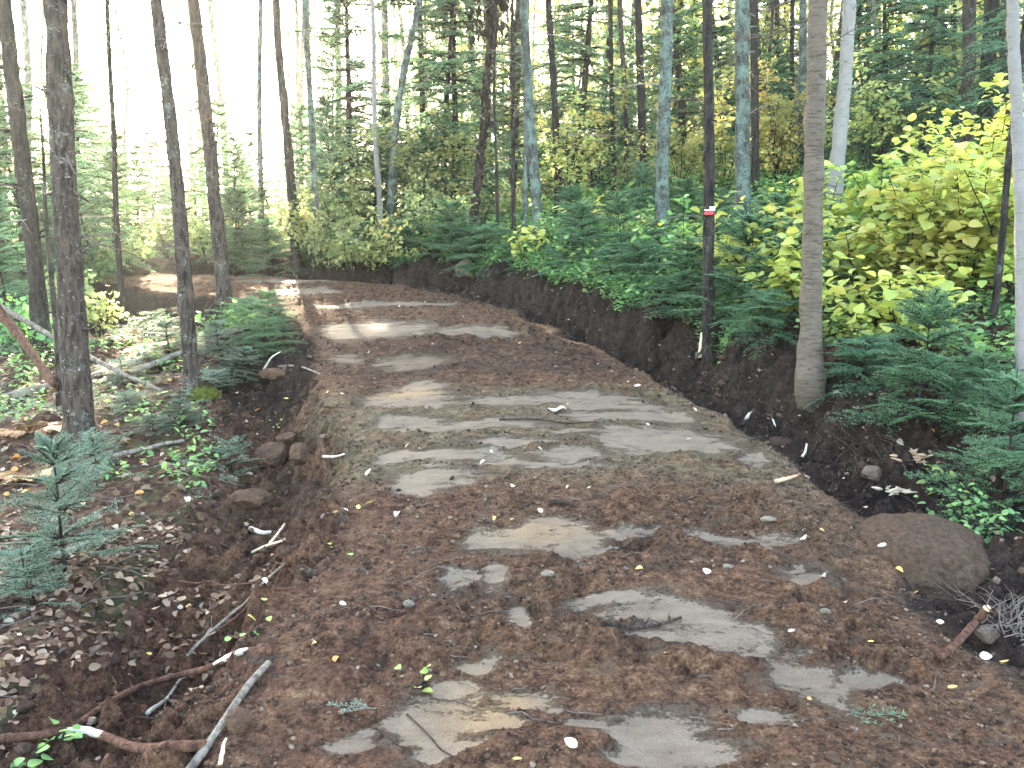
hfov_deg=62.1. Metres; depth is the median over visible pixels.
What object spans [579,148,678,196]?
leafy shrub
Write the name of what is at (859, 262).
hobblebush
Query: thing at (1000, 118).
hobblebush
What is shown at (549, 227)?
leafy shrub
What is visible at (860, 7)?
fir sapling
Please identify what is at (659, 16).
spruce tree
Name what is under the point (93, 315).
leafy shrub
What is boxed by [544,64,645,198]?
maple sapling
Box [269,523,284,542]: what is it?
wood chunk
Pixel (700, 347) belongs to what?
cut sapling
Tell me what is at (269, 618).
green seedling
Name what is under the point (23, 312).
leafy shrub
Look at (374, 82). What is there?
birch tree
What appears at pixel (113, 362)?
fir seedling
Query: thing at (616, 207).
fir sapling
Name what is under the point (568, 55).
spruce tree
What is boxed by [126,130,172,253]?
fir sapling
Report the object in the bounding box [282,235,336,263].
fir sapling
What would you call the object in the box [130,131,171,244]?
fir sapling
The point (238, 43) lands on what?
sky
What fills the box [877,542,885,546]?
fungus crust
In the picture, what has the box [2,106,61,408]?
spruce tree
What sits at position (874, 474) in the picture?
rock
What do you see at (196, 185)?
fir sapling
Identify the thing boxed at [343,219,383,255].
fir sapling
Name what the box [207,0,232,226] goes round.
spruce tree
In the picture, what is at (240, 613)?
fallen branch
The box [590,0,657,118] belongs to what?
maple tree
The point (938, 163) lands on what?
hobblebush
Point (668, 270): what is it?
leafy shrub
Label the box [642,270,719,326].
fir sapling
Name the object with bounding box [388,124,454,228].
fir sapling
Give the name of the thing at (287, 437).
rock
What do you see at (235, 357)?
fir seedling
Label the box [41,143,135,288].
fir sapling
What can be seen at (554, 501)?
stick
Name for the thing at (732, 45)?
yellow birch
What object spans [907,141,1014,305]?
hobblebush
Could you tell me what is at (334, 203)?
leafy shrub
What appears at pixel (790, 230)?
hobblebush
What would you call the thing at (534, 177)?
fir tree
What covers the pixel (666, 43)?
fir tree
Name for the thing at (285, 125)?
spruce tree
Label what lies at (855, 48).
spruce tree
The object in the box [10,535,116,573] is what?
fallen log
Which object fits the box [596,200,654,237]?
leafy shrub
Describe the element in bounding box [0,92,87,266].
fir sapling
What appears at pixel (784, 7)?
yellow birch
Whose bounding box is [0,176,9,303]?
spruce tree
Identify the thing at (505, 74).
fir sapling
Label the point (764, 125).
maple sapling
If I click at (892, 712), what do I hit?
fir sprig
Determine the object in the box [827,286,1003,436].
fir sapling
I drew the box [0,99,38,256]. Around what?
spruce tree
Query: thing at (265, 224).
fir sapling
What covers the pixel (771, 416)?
broken root
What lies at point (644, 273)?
fir sapling
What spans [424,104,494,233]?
maple sapling
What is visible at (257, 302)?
fir seedling
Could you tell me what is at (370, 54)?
foliage
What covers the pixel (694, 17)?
maple tree
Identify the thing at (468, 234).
fir sapling
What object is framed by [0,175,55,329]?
fir sapling
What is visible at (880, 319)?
fir sapling
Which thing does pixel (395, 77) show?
spruce tree
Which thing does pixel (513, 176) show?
spruce tree
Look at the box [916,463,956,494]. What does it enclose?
leafy shrub
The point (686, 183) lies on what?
fir sapling
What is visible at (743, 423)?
broken root
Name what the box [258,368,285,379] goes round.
rock
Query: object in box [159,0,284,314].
spruce tree
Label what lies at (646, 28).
needle foliage
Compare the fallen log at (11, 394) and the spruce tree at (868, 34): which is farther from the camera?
the spruce tree at (868, 34)
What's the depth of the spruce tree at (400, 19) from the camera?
25.35 m
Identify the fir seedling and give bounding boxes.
[66,431,130,457]
[67,428,137,489]
[90,355,154,384]
[98,387,151,414]
[121,319,202,357]
[122,411,180,435]
[128,309,178,329]
[149,397,221,430]
[176,319,252,356]
[201,294,292,340]
[201,368,247,387]
[204,434,263,476]
[205,345,271,380]
[220,315,307,358]
[245,286,296,326]
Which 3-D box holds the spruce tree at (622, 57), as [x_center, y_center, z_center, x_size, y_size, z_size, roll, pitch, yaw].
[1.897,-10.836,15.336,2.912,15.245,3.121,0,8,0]
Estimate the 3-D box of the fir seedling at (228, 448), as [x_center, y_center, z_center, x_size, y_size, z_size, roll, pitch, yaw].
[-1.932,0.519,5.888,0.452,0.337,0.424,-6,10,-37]
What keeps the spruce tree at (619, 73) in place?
on the forest floor
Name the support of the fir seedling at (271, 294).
on the earth bank
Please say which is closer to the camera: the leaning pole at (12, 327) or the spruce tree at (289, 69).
the leaning pole at (12, 327)
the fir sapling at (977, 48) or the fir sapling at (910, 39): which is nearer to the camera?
the fir sapling at (977, 48)
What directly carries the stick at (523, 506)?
on the path
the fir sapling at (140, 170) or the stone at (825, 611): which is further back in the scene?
the fir sapling at (140, 170)
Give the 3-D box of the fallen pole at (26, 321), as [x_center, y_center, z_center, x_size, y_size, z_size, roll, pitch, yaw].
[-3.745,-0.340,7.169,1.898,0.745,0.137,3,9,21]
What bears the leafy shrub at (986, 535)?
on the earth bank
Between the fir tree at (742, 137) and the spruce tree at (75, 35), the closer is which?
the fir tree at (742, 137)
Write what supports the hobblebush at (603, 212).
on the forest floor
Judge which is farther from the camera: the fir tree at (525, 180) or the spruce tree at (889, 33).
the spruce tree at (889, 33)
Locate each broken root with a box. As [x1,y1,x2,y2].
[741,408,754,425]
[762,413,776,429]
[801,443,807,457]
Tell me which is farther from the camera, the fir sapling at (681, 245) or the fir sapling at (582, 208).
the fir sapling at (582, 208)
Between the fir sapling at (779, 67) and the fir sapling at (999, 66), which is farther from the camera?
the fir sapling at (999, 66)
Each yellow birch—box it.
[1,0,137,226]
[457,0,600,196]
[530,0,629,111]
[646,5,749,131]
[701,1,762,130]
[727,0,892,149]
[749,2,829,99]
[836,0,1019,145]
[898,0,1023,75]
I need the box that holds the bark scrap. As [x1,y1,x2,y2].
[548,406,566,411]
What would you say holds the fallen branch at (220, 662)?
on the earth bank
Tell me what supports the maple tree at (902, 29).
on the forest floor
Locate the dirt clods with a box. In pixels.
[13,245,1023,767]
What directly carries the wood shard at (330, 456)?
on the earth bank
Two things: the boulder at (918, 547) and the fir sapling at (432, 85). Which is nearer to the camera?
the boulder at (918, 547)
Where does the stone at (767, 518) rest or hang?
on the path
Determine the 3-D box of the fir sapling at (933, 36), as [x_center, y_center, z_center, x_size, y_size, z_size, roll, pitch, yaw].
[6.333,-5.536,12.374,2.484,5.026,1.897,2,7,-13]
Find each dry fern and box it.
[0,421,60,438]
[0,468,59,485]
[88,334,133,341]
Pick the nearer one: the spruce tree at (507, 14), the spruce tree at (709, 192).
the spruce tree at (709, 192)
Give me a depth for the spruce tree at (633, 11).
24.60 m
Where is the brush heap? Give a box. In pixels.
[922,577,1023,645]
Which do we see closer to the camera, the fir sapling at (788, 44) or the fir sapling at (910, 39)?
the fir sapling at (910, 39)
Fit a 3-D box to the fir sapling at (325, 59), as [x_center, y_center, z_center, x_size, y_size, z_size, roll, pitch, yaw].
[-4.283,-5.964,20.297,3.173,5.402,3.242,2,11,-8]
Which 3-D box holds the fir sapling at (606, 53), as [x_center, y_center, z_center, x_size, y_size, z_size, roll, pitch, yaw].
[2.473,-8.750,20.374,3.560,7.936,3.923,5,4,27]
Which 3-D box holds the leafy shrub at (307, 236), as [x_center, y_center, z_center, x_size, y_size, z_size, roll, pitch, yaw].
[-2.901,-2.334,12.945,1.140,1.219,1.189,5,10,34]
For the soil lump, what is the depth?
13.18 m
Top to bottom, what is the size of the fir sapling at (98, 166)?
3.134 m
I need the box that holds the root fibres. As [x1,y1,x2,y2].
[51,250,1023,747]
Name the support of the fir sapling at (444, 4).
on the forest floor
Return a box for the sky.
[0,0,1022,230]
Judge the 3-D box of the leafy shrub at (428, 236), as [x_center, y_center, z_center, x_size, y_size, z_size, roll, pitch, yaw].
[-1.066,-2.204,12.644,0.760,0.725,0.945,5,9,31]
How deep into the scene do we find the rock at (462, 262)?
11.82 m
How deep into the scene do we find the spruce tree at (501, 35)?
30.84 m
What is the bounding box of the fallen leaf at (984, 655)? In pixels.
[979,651,992,659]
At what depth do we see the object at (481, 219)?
11.98 m
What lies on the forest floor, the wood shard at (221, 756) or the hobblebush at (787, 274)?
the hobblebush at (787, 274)
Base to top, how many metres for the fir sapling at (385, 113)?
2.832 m
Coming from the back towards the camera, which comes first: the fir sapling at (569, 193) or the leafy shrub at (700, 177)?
the leafy shrub at (700, 177)
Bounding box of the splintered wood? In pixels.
[872,486,917,495]
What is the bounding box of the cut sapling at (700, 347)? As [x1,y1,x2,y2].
[698,327,701,357]
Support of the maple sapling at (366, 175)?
on the forest floor
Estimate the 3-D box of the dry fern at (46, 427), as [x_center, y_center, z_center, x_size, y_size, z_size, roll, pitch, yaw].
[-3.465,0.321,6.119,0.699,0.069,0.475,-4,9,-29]
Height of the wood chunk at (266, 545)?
0.224 m
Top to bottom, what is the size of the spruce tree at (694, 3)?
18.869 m
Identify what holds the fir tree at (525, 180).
on the forest floor
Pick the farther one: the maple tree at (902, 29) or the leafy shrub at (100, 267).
the maple tree at (902, 29)
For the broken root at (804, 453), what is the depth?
5.42 m
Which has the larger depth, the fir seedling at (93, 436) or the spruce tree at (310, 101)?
the spruce tree at (310, 101)
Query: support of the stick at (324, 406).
on the earth bank
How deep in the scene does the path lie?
3.40 m
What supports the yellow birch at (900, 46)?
on the forest floor
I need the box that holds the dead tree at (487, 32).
[461,0,519,238]
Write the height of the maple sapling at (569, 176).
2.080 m
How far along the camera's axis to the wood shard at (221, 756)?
2.48 m
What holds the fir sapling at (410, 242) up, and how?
on the forest floor
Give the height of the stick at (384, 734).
0.023 m
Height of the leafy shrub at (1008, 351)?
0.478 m
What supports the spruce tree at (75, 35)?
on the forest floor
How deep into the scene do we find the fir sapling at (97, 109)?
17.36 m
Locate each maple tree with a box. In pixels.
[45,0,184,217]
[276,6,361,198]
[407,2,500,167]
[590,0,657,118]
[625,0,734,144]
[766,0,933,156]
[781,0,917,93]
[840,5,960,82]
[907,0,1021,110]
[959,0,1022,56]
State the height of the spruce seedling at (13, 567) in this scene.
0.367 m
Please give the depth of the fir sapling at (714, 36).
20.24 m
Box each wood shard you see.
[218,737,226,765]
[322,453,344,457]
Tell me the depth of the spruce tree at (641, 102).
15.36 m
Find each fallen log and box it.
[0,383,52,403]
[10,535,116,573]
[91,338,180,380]
[100,439,184,461]
[106,327,241,382]
[141,318,204,328]
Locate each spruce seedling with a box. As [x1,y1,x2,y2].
[0,431,157,591]
[0,537,82,621]
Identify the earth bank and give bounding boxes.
[4,248,1023,767]
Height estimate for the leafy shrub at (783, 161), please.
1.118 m
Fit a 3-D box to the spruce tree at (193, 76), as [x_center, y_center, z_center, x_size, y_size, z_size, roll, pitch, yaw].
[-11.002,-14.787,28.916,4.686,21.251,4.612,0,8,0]
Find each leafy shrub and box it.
[0,292,53,355]
[10,717,85,767]
[22,259,97,314]
[44,238,124,285]
[82,226,163,274]
[85,285,129,337]
[122,211,201,257]
[166,205,241,259]
[195,302,253,335]
[214,300,265,330]
[258,189,329,241]
[268,189,361,270]
[298,161,378,242]
[302,202,387,281]
[348,199,423,283]
[380,186,477,246]
[408,171,491,233]
[412,218,457,250]
[444,180,546,222]
[482,222,532,244]
[526,206,592,252]
[570,239,645,291]
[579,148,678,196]
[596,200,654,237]
[649,245,731,289]
[652,137,751,192]
[680,243,743,298]
[750,118,831,189]
[794,299,884,347]
[913,482,1005,525]
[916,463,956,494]
[919,315,1014,387]
[946,500,1023,543]
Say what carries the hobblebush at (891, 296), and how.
on the forest floor
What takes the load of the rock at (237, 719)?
on the path
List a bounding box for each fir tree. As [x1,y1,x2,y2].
[469,0,551,256]
[489,0,554,234]
[602,0,702,240]
[677,0,778,220]
[712,0,885,411]
[771,0,834,178]
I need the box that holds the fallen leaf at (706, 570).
[703,568,710,573]
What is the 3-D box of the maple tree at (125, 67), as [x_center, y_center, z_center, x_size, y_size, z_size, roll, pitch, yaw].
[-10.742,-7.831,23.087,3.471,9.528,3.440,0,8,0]
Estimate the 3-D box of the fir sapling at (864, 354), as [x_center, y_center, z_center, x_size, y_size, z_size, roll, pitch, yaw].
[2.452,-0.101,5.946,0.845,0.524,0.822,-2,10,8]
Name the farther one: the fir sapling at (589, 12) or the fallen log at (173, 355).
the fir sapling at (589, 12)
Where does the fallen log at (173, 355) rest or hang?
on the forest floor
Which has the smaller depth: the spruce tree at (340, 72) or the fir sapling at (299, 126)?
the fir sapling at (299, 126)
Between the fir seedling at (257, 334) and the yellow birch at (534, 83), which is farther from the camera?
the yellow birch at (534, 83)
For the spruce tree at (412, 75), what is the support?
on the forest floor
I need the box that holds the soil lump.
[123,265,150,276]
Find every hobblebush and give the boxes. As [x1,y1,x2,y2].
[502,218,549,259]
[552,233,597,273]
[591,195,624,232]
[628,194,724,262]
[682,190,853,293]
[694,237,746,270]
[718,231,865,320]
[757,212,917,298]
[767,161,868,230]
[792,255,975,350]
[824,142,987,231]
[836,157,1013,299]
[879,111,1012,227]
[889,129,1013,299]
[907,73,1023,218]
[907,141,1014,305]
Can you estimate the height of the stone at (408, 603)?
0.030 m
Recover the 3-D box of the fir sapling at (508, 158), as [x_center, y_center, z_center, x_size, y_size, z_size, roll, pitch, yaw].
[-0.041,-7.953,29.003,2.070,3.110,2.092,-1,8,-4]
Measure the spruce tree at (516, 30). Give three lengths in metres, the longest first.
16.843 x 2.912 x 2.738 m
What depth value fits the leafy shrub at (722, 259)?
7.79 m
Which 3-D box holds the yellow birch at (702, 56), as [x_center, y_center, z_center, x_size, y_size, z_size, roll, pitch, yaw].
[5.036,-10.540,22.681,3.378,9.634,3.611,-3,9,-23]
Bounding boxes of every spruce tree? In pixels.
[0,0,125,358]
[0,6,46,175]
[0,14,37,236]
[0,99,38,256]
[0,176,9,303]
[1,0,87,194]
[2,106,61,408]
[32,0,82,229]
[33,0,156,458]
[71,0,154,328]
[129,0,232,403]
[136,62,171,233]
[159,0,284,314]
[175,0,197,214]
[186,0,207,221]
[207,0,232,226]
[222,0,290,254]
[239,0,320,276]
[275,0,360,258]
[284,0,294,147]
[285,15,289,197]
[294,0,303,188]
[300,0,305,182]
[306,0,311,191]
[335,3,341,184]
[354,0,392,126]
[378,1,390,195]
[382,0,450,242]
[392,1,397,198]
[392,1,433,141]
[392,13,429,125]
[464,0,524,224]
[467,2,507,164]
[471,3,518,204]
[482,0,559,201]
[490,0,622,218]
[497,1,535,150]
[500,12,504,148]
[507,0,552,239]
[544,0,595,148]
[567,0,660,199]
[571,1,625,62]
[592,0,633,160]
[592,0,645,202]
[614,0,654,162]
[626,0,681,199]
[643,0,673,76]
[643,0,739,363]
[671,0,713,166]
[685,0,734,127]
[703,0,798,155]
[730,0,771,68]
[732,0,774,176]
[749,0,804,202]
[758,0,838,175]
[825,0,871,158]
[834,1,897,156]
[859,0,871,161]
[861,3,900,119]
[875,0,880,109]
[955,0,1023,142]
[969,0,1002,158]
[986,9,1023,328]
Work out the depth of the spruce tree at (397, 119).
14.51 m
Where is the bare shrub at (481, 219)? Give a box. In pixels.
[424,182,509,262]
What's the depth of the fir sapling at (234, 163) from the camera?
13.74 m
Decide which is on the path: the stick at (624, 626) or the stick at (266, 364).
the stick at (624, 626)
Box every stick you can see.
[145,677,186,714]
[263,352,279,368]
[278,365,320,374]
[301,399,342,407]
[368,723,409,754]
[406,713,465,762]
[499,418,596,423]
[519,500,532,509]
[548,499,576,506]
[600,614,681,632]
[621,534,666,548]
[774,474,809,482]
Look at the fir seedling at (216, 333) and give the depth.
8.06 m
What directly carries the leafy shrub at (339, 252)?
on the earth bank
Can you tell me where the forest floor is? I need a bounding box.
[0,139,1015,767]
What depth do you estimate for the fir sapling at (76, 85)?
14.78 m
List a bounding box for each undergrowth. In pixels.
[0,103,1023,497]
[0,160,1022,547]
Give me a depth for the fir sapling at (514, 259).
11.00 m
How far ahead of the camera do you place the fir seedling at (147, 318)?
9.77 m
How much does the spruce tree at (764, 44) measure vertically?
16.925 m
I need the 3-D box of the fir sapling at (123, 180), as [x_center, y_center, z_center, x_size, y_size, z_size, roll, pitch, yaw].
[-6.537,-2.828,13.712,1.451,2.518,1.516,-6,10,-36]
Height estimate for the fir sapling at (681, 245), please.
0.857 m
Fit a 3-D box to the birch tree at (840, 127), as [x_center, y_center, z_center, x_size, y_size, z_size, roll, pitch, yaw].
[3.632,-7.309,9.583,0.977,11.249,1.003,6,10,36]
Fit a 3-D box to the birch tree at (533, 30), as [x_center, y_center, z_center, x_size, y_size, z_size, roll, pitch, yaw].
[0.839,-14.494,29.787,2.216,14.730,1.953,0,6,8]
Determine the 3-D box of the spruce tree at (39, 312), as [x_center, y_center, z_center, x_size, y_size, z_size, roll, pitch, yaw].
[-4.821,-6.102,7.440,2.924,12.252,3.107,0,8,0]
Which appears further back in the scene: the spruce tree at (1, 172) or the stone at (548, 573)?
the spruce tree at (1, 172)
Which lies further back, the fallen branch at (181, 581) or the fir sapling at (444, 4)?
the fir sapling at (444, 4)
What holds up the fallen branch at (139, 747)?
on the earth bank
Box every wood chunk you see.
[248,526,271,534]
[251,540,282,553]
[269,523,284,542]
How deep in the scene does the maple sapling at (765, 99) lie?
13.47 m
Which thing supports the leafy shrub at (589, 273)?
on the earth bank
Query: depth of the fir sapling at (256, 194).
15.44 m
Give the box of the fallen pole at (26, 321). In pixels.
[0,303,163,391]
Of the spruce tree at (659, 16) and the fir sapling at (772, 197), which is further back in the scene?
the spruce tree at (659, 16)
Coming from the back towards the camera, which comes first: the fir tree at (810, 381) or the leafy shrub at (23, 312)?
the leafy shrub at (23, 312)
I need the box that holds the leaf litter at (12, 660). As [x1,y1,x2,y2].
[0,182,1017,767]
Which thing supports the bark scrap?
on the path
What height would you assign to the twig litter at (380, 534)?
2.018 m
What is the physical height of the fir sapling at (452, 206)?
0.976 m
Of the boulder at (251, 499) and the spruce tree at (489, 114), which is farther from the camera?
the spruce tree at (489, 114)
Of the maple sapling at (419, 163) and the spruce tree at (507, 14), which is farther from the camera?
the spruce tree at (507, 14)
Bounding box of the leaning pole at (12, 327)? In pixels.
[0,305,58,387]
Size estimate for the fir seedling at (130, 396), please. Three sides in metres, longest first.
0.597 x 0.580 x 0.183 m
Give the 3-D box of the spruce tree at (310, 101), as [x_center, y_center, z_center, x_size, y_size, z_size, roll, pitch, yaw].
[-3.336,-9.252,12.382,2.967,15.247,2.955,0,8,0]
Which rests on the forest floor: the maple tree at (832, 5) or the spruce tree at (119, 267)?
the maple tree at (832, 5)
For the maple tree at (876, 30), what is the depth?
16.90 m
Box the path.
[8,273,1023,767]
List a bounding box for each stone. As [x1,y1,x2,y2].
[403,599,414,606]
[540,570,553,576]
[723,564,732,568]
[760,516,775,521]
[819,608,831,613]
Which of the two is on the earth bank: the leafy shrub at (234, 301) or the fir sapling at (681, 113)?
the leafy shrub at (234, 301)
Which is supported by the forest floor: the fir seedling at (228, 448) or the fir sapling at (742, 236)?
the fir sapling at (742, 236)
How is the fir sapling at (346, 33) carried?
on the forest floor
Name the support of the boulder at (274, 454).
on the earth bank
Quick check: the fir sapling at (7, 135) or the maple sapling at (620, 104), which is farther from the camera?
the maple sapling at (620, 104)
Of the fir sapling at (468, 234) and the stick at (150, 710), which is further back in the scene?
the fir sapling at (468, 234)
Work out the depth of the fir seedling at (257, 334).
7.97 m
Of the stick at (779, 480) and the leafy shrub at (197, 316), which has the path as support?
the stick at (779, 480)
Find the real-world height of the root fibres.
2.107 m
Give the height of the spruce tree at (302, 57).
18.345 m
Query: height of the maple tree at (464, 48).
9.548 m
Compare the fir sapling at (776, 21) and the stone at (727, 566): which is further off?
the fir sapling at (776, 21)
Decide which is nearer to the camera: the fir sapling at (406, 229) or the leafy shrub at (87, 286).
the leafy shrub at (87, 286)
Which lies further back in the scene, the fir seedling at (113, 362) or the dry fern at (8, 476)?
the fir seedling at (113, 362)
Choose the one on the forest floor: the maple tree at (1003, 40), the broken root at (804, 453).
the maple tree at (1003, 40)
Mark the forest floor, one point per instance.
(170, 501)
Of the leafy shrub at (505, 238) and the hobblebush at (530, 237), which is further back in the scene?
the leafy shrub at (505, 238)
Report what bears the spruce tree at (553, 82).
on the forest floor
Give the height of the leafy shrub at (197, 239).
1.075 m
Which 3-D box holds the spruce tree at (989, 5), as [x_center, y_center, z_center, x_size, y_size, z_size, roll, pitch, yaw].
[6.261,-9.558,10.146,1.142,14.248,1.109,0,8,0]
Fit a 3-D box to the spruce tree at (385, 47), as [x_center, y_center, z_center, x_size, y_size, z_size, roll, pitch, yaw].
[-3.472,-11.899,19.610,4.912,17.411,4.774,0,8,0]
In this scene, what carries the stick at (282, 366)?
on the earth bank
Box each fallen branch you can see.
[0,726,206,753]
[73,646,273,724]
[176,580,255,594]
[185,660,270,767]
[186,563,284,656]
[219,585,313,629]
[936,604,991,660]
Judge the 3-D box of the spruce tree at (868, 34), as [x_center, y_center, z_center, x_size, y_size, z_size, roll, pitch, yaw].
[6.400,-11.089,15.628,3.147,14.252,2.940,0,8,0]
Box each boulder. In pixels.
[228,488,273,509]
[254,442,288,469]
[289,442,314,465]
[854,512,990,596]
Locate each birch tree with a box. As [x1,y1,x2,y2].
[326,0,399,233]
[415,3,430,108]
[529,0,545,142]
[793,0,860,207]
[1006,0,1023,420]
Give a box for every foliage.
[0,0,1023,252]
[4,1,960,249]
[6,0,1023,241]
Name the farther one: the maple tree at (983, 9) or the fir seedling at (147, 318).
the maple tree at (983, 9)
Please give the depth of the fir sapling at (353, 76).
17.21 m
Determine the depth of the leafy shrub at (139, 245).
12.49 m
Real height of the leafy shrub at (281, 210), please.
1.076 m
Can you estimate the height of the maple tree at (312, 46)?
7.846 m
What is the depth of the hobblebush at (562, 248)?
10.19 m
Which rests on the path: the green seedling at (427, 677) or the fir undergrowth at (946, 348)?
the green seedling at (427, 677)
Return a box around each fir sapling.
[0,39,56,321]
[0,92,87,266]
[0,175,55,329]
[0,193,56,353]
[13,170,91,270]
[16,72,126,263]
[38,63,133,261]
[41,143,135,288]
[53,133,123,256]
[72,68,158,240]
[80,130,158,273]
[95,143,170,257]
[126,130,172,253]
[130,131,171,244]
[153,167,201,257]
[155,147,209,256]
[159,177,169,227]
[161,97,255,254]
[192,135,267,273]
[201,186,273,271]
[209,134,268,239]
[223,142,287,254]
[229,215,310,276]
[240,130,297,246]
[258,102,330,246]
[264,0,417,243]
[268,17,373,220]
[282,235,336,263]
[296,93,376,248]
[331,108,409,240]
[334,55,386,222]
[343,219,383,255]
[351,0,505,217]
[366,219,435,268]
[367,0,516,218]
[372,0,521,220]
[376,120,432,221]
[386,230,447,261]
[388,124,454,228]
[411,0,548,204]
[411,195,491,263]
[436,222,524,280]
[441,221,492,262]
[469,24,553,194]
[488,0,656,193]
[494,108,522,183]
[496,239,552,271]
[529,229,599,277]
[533,0,577,169]
[535,0,672,176]
[536,0,621,193]
[538,195,623,267]
[545,184,599,243]
[573,246,650,286]
[580,108,616,182]
[588,189,654,264]
[592,237,673,307]
[614,0,761,171]
[614,236,722,320]
[615,160,655,217]
[618,259,670,301]
[630,215,684,269]
[634,17,658,136]
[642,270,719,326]
[645,173,725,231]
[647,17,714,161]
[648,0,796,161]
[670,210,778,333]
[676,13,750,167]
[690,186,750,260]
[713,0,837,157]
[714,216,857,321]
[715,285,799,361]
[720,185,802,256]
[729,38,804,183]
[779,8,797,130]
[803,332,919,408]
[824,0,915,163]
[824,0,953,173]
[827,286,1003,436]
[830,330,916,391]
[849,0,1004,170]
[862,303,910,342]
[865,0,961,159]
[894,0,1006,150]
[904,356,980,399]
[904,368,1023,536]
[924,345,1023,440]
[928,0,1023,157]
[994,12,1023,111]
[995,1,1023,85]
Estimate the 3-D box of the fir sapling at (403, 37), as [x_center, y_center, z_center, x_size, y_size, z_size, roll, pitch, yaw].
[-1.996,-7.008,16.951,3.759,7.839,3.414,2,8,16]
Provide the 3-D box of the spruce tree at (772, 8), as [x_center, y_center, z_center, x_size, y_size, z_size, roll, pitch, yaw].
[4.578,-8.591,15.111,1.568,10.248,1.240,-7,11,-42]
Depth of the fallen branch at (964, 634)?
3.09 m
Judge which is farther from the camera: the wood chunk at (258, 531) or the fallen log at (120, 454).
the fallen log at (120, 454)
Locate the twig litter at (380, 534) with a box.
[0,274,1023,767]
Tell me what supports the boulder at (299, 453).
on the earth bank
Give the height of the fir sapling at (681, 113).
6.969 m
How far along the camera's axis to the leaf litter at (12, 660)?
3.97 m
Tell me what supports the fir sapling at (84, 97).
on the forest floor
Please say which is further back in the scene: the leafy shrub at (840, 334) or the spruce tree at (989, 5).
the spruce tree at (989, 5)
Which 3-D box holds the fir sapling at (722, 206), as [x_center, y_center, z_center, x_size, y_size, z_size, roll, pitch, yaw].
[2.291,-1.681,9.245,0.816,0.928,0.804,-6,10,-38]
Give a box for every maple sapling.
[300,116,386,230]
[374,99,462,221]
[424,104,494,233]
[515,91,615,213]
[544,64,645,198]
[623,78,728,196]
[671,53,792,195]
[749,56,836,187]
[825,36,948,170]
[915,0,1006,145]
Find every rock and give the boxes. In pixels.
[224,706,256,733]
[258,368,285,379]
[275,432,295,441]
[455,260,471,276]
[861,465,881,481]
[974,626,999,643]
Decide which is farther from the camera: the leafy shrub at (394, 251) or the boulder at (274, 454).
the leafy shrub at (394, 251)
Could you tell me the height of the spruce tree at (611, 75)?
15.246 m
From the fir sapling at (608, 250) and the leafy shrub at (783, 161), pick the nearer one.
the fir sapling at (608, 250)
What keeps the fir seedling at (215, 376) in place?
on the forest floor
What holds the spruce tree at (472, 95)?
on the forest floor
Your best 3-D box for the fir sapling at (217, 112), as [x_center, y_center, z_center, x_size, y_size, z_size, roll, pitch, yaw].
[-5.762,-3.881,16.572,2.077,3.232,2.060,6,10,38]
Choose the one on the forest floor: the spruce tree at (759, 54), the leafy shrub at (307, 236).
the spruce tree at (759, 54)
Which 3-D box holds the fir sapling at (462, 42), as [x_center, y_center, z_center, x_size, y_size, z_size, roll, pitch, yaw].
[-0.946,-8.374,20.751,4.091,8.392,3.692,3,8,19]
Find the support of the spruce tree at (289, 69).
on the forest floor
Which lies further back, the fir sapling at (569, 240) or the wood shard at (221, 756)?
the fir sapling at (569, 240)
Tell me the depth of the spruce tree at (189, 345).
6.71 m
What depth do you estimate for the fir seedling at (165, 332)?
8.18 m
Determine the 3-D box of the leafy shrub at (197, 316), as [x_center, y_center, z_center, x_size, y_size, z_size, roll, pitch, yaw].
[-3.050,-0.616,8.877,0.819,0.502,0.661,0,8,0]
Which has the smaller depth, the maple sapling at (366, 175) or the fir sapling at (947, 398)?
the fir sapling at (947, 398)
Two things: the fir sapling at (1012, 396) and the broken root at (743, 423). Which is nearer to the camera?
the fir sapling at (1012, 396)
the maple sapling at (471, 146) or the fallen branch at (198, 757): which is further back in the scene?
the maple sapling at (471, 146)
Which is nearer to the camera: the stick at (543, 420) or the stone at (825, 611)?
the stone at (825, 611)
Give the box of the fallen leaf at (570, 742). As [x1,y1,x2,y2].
[564,737,577,747]
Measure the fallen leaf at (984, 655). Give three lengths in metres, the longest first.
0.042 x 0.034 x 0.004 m
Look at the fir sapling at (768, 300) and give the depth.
6.63 m
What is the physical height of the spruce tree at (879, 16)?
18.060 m
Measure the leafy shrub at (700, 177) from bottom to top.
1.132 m
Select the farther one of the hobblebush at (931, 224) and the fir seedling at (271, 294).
the fir seedling at (271, 294)
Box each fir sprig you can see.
[327,698,376,712]
[845,701,906,725]
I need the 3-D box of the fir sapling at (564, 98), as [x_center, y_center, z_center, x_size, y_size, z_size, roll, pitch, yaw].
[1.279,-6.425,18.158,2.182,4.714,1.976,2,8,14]
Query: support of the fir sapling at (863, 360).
on the earth bank
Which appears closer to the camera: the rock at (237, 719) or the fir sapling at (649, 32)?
the rock at (237, 719)
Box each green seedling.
[225,598,271,640]
[315,542,353,554]
[394,664,432,691]
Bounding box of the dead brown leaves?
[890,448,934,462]
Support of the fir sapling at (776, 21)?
on the forest floor
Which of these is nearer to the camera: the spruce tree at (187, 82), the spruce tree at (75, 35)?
the spruce tree at (75, 35)
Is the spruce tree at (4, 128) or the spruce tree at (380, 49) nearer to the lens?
the spruce tree at (4, 128)
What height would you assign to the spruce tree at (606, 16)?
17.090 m
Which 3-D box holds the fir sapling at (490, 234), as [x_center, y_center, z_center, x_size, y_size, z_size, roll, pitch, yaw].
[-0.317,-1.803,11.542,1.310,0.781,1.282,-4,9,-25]

